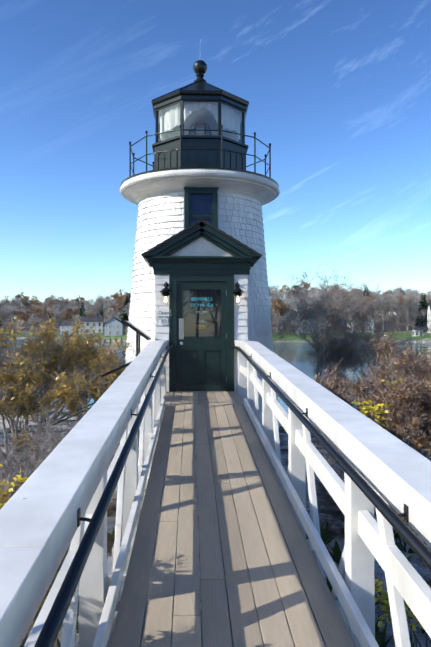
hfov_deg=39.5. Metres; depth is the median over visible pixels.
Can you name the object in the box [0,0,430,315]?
sky
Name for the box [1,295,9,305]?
tree
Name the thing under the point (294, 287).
tree
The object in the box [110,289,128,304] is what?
tree
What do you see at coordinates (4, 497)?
shrub
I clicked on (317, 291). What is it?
tree
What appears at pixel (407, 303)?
tree
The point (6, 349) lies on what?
bare tree wood
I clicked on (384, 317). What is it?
tree
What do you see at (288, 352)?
river water
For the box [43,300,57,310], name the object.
tree
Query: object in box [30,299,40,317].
tree
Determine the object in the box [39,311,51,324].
tree
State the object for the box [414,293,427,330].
tree
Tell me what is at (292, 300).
tree
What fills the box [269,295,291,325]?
tree
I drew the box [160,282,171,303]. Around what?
lighthouse wall lamp
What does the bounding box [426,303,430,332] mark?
white victorian house
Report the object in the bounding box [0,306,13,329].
tree
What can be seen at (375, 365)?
bare tree wood
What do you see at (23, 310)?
tree
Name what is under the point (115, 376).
big shrub wood
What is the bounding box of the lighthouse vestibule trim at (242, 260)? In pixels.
[144,222,258,391]
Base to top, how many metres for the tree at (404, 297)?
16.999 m
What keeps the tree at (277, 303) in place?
on the terrain ground at (422, 569)
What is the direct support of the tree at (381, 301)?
on the terrain ground at (422, 569)
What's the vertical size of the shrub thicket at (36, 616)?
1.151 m
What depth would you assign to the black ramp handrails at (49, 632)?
2.20 m
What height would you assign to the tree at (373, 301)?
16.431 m
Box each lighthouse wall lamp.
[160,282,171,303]
[232,281,243,303]
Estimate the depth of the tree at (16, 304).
477.69 m
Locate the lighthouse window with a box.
[184,187,218,228]
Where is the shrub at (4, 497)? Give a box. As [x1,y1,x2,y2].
[0,465,61,646]
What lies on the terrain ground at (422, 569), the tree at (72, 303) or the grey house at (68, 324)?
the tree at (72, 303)
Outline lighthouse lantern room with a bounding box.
[151,60,248,169]
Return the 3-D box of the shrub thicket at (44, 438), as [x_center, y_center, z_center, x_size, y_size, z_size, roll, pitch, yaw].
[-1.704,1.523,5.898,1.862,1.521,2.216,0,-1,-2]
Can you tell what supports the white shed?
on the terrain ground at (422, 569)
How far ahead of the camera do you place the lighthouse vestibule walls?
11.10 m
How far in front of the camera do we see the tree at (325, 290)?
249.47 m
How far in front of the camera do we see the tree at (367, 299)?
265.30 m
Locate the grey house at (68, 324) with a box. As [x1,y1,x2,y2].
[59,319,78,334]
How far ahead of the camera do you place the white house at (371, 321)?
246.48 m
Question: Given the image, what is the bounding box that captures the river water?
[0,339,430,424]
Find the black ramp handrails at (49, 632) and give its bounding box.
[34,345,430,646]
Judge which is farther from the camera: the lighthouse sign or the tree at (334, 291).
the tree at (334, 291)
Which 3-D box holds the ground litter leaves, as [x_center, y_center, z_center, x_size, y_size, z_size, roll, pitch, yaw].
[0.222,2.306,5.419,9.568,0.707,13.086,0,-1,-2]
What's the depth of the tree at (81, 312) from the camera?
336.93 m
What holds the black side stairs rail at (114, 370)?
on the terrain ground at (422, 569)
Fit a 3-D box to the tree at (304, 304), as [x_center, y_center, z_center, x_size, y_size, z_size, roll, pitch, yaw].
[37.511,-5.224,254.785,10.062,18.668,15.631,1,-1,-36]
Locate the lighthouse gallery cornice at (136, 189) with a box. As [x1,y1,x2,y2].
[120,167,279,205]
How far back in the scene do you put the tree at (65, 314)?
378.74 m
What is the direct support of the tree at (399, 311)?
on the terrain ground at (422, 569)
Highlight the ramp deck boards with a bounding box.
[110,391,355,646]
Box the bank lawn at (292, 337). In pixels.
[2,332,430,341]
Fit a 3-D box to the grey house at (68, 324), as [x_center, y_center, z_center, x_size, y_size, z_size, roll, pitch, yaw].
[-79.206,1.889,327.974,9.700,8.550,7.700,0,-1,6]
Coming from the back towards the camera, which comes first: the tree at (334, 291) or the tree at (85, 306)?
the tree at (85, 306)
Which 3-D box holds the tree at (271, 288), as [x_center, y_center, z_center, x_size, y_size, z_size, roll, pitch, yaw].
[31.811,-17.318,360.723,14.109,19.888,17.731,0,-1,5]
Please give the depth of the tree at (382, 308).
251.57 m
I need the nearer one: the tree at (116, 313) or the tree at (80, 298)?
the tree at (116, 313)
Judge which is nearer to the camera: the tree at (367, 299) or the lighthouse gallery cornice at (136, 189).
the lighthouse gallery cornice at (136, 189)
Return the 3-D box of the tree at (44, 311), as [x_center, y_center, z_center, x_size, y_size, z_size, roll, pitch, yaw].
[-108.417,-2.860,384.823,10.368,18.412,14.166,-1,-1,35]
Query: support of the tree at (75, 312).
on the terrain ground at (422, 569)
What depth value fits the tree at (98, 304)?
314.83 m
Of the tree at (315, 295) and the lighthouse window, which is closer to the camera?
the lighthouse window
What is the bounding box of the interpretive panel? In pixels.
[123,320,150,442]
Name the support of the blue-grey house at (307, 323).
on the bank lawn at (292, 337)
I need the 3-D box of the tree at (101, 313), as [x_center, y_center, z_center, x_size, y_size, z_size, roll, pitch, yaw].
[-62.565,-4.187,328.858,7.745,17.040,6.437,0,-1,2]
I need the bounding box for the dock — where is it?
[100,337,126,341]
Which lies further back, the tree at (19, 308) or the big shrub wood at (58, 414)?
the tree at (19, 308)
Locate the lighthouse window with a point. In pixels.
(200, 203)
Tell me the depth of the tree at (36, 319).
416.19 m
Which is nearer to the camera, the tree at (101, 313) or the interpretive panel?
the interpretive panel
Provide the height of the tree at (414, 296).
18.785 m
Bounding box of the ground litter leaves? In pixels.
[1,430,430,646]
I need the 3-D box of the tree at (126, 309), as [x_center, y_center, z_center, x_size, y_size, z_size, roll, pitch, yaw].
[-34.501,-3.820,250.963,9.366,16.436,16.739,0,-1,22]
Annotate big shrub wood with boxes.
[0,310,119,470]
[0,340,69,421]
[13,331,135,421]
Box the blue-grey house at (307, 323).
[296,311,325,333]
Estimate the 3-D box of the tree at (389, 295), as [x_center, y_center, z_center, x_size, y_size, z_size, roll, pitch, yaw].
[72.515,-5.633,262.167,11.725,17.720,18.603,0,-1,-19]
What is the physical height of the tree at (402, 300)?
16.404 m
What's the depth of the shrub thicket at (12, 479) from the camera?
4.53 m
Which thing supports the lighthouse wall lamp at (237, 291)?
attached to the lighthouse vestibule trim at (242, 260)
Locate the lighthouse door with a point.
(201, 359)
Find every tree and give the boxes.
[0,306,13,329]
[0,306,14,324]
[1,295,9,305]
[6,295,26,306]
[9,307,20,322]
[10,306,28,327]
[15,292,38,306]
[15,310,29,329]
[29,305,43,324]
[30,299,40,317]
[30,314,42,326]
[33,305,53,325]
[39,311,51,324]
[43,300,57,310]
[54,307,66,324]
[56,294,74,304]
[60,308,72,320]
[64,300,76,308]
[65,296,84,301]
[71,307,79,318]
[72,299,98,310]
[79,302,85,315]
[83,295,107,314]
[96,295,113,315]
[97,300,105,326]
[101,310,120,325]
[107,301,123,317]
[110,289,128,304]
[120,293,130,326]
[122,297,130,316]
[269,281,276,294]
[269,290,292,331]
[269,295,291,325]
[272,298,289,333]
[273,294,293,331]
[279,279,310,295]
[281,292,300,331]
[294,295,317,310]
[305,290,322,310]
[307,283,327,299]
[316,288,345,307]
[322,285,349,323]
[343,292,374,311]
[350,282,382,300]
[359,293,393,330]
[363,287,370,311]
[365,295,377,328]
[369,293,394,319]
[372,296,400,328]
[374,306,390,329]
[375,294,406,330]
[383,295,408,330]
[391,300,418,331]
[392,295,423,315]
[393,287,402,316]
[394,298,415,331]
[400,290,419,330]
[406,302,426,326]
[408,291,428,309]
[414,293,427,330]
[415,291,430,301]
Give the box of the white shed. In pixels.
[411,327,423,335]
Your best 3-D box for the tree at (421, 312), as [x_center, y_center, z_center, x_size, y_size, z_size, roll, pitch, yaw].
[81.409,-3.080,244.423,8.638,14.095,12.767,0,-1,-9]
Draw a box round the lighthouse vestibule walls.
[155,274,248,435]
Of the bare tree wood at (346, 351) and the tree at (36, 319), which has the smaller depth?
the bare tree wood at (346, 351)
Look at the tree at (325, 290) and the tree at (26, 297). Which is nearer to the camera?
the tree at (325, 290)
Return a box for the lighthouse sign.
[156,309,168,324]
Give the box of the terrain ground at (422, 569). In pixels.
[0,310,430,646]
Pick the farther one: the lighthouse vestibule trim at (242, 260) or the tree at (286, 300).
the tree at (286, 300)
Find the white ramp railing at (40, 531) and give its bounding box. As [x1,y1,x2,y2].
[0,340,430,646]
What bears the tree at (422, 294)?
on the terrain ground at (422, 569)
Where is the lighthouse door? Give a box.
[177,281,226,391]
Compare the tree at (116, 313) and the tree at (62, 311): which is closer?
the tree at (116, 313)
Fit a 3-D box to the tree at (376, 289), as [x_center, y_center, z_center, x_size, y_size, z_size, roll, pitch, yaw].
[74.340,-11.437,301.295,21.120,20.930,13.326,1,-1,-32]
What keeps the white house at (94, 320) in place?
on the terrain ground at (422, 569)
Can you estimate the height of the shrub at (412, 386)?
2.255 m
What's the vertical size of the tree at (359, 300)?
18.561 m
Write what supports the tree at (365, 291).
on the terrain ground at (422, 569)
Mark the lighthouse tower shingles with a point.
(160, 218)
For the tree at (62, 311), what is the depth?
392.19 m
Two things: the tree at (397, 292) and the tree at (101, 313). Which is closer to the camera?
the tree at (397, 292)
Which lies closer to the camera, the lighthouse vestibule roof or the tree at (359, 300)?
the lighthouse vestibule roof
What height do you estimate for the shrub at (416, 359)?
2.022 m
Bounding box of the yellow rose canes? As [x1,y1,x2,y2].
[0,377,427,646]
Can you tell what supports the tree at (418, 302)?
on the terrain ground at (422, 569)
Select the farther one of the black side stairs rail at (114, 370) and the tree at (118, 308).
the tree at (118, 308)
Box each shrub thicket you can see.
[0,394,120,506]
[0,399,18,451]
[0,406,114,551]
[0,428,61,495]
[0,452,68,585]
[22,556,64,646]
[313,433,428,542]
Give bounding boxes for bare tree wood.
[0,341,17,360]
[268,266,404,394]
[322,295,430,393]
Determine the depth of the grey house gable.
234.87 m
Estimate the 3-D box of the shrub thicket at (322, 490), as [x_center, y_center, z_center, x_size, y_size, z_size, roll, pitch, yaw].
[1.736,1.678,6.606,1.726,1.235,2.098,0,-1,-2]
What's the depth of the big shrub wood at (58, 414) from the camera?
13.63 m
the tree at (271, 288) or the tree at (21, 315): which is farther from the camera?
the tree at (21, 315)
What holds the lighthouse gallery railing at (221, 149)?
on the lighthouse gallery cornice at (136, 189)
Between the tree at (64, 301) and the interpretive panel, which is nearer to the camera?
the interpretive panel
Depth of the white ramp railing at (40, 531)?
3.15 m
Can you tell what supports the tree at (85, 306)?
on the terrain ground at (422, 569)
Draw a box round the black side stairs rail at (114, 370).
[8,361,131,438]
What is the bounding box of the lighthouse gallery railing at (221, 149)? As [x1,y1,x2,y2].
[129,124,270,177]
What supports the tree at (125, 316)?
on the terrain ground at (422, 569)
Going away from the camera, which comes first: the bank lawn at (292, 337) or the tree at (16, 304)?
the bank lawn at (292, 337)
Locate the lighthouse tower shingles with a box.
[125,192,279,426]
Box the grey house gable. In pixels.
[104,315,125,335]
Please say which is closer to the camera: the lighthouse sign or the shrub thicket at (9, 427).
the shrub thicket at (9, 427)
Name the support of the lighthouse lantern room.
on the lighthouse gallery cornice at (136, 189)
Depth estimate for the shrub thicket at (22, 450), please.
6.81 m
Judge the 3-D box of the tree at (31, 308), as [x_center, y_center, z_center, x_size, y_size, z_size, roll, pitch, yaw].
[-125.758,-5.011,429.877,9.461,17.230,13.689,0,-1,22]
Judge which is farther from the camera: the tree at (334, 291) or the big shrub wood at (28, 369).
the tree at (334, 291)
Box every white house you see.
[78,314,103,333]
[347,313,373,331]
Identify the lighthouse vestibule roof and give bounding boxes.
[141,219,261,266]
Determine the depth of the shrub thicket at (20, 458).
5.56 m
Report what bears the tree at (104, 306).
on the terrain ground at (422, 569)
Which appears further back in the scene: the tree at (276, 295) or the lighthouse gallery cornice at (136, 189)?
the tree at (276, 295)

